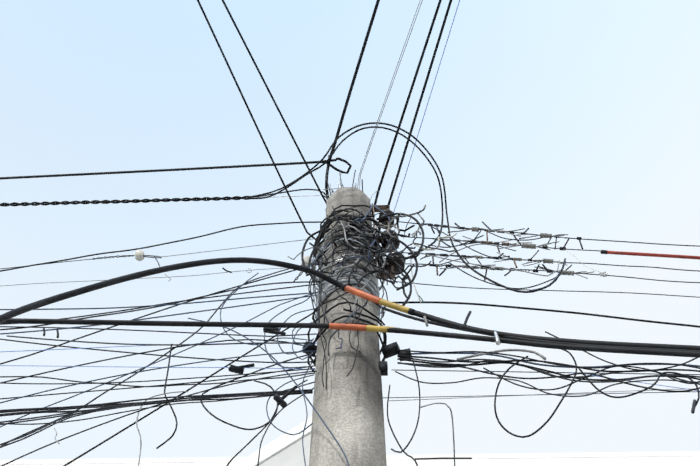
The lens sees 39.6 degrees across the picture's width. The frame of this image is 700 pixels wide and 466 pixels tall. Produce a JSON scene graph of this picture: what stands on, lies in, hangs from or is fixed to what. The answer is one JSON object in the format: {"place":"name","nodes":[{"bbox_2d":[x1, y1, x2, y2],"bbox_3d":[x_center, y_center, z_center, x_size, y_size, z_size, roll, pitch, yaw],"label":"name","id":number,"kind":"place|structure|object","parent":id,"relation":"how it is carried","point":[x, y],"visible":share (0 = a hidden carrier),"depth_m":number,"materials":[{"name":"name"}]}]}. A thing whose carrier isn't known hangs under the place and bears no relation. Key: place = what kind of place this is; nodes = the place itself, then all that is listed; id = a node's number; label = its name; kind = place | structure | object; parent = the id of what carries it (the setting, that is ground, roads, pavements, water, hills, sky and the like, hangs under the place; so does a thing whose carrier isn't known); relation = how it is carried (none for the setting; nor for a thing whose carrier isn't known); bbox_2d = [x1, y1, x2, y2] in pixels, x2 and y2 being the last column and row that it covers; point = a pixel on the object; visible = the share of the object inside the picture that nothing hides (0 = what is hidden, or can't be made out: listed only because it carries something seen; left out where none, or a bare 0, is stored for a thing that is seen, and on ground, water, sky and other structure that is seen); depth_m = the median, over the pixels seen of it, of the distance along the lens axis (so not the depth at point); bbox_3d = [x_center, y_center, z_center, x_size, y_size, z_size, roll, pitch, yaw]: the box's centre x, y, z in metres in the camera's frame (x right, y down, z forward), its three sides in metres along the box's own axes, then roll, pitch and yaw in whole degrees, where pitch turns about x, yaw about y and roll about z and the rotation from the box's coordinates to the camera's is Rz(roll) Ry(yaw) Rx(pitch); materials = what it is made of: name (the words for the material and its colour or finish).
{"place":"outdoors","nodes":[
{"label":"outdoors","id":0,"kind":"place"},
{"bbox_2d":[259,433,310,465],"bbox_3d":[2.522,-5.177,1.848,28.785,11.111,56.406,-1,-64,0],"label":"building","id":1,"kind":"structure","parent":0,"point":[291,455],"depth_m":11.64,"materials":[{"name":"grey paint"}]},
{"bbox_2d":[233,417,311,465],"bbox_3d":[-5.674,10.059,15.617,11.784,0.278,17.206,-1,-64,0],"label":"roof edge","id":2,"kind":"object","parent":1,"relation":"attached to","point":[276,446],"depth_m":11.97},
{"bbox_2d":[0,451,699,465],"bbox_3d":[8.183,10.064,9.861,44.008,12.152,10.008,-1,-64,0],"label":"building roof","id":3,"kind":"structure","parent":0,"point":[679,458],"depth_m":13.08,"materials":[{"name":"white"}]},
{"bbox_2d":[0,0,699,459],"label":"sky","id":4,"kind":"structure","parent":0,"point":[574,118],"materials":[{"name":"blue"}]},
{"bbox_2d":[287,205,573,327],"bbox_3d":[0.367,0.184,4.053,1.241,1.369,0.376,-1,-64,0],"label":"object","id":5,"kind":"object","parent":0,"point":[525,245],"visible":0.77,"depth_m":4.31,"materials":[{"name":"black rubber"}]},
{"bbox_3d":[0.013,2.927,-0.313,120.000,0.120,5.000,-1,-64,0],"label":"pavement","id":6,"kind":"structure","parent":0,"visible":0},
{"bbox_2d":[309,187,386,465],"bbox_3d":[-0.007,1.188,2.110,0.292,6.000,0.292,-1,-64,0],"label":"pole","id":7,"kind":"object","parent":6,"relation":"on","point":[349,409],"visible":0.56,"depth_m":3.28,"materials":[{"name":"concrete"}]},
{"bbox_2d":[311,239,385,334],"bbox_3d":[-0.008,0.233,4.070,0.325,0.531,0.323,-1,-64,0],"label":"pale wires","id":8,"kind":"object","parent":7,"relation":"attached to","point":[367,285],"visible":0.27,"depth_m":3.91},
{"bbox_2d":[0,0,696,390],"bbox_3d":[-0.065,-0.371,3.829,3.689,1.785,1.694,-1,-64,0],"label":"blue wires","id":9,"kind":"object","parent":7,"relation":"attached to","point":[292,368],"visible":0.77,"depth_m":3.58,"materials":[{"name":"rubber"}]},
{"bbox_2d":[0,155,699,465],"bbox_3d":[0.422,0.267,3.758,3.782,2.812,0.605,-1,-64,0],"label":"wires","id":10,"kind":"object","parent":7,"relation":"attached to","point":[75,413],"visible":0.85,"depth_m":3.45,"materials":[{"name":"black rubber"}]},
{"bbox_2d":[0,203,699,465],"bbox_3d":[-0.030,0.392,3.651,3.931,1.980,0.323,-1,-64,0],"label":"wires","id":11,"kind":"object","parent":7,"relation":"attached to","point":[277,338],"visible":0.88,"depth_m":3.54,"materials":[{"name":"black rubber"}]},
{"bbox_2d":[0,0,699,465],"bbox_3d":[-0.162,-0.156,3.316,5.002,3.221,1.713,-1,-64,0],"label":"wires","id":12,"kind":"object","parent":7,"relation":"attached to","point":[390,350],"depth_m":3.62,"materials":[{"name":"black rubber"}]},
{"bbox_2d":[135,250,311,265],"bbox_3d":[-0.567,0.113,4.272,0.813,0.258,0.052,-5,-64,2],"label":"white insulators","id":13,"kind":"object","parent":12,"relation":"attached to","point":[139,254],"visible":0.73,"depth_m":4.36,"materials":[{"name":"white ceramic"}]},
{"bbox_2d":[329,285,381,330],"bbox_3d":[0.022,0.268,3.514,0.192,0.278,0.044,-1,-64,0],"label":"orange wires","id":14,"kind":"object","parent":7,"relation":"attached to","point":[361,294],"visible":0.96,"depth_m":3.52,"materials":[{"name":"orange plastic"}]},
{"bbox_2d":[366,299,408,332],"bbox_3d":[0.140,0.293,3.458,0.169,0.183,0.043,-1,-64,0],"label":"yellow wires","id":15,"kind":"object","parent":7,"relation":"attached to","point":[391,305],"visible":0.96,"depth_m":3.46,"materials":[{"name":"yellow plastic"}]},
{"bbox_2d":[378,209,405,274],"bbox_3d":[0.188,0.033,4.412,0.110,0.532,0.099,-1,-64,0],"label":"insulators","id":16,"kind":"object","parent":7,"relation":"attached to","point":[400,261],"visible":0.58,"depth_m":4.36,"materials":[{"name":"black plastic"}]},
{"bbox_2d":[345,205,517,278],"bbox_3d":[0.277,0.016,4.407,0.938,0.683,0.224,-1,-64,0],"label":"clamps","id":17,"kind":"object","parent":7,"relation":"attached to","point":[381,207],"visible":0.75,"depth_m":4.50,"materials":[{"name":"black metal"}]}
]}

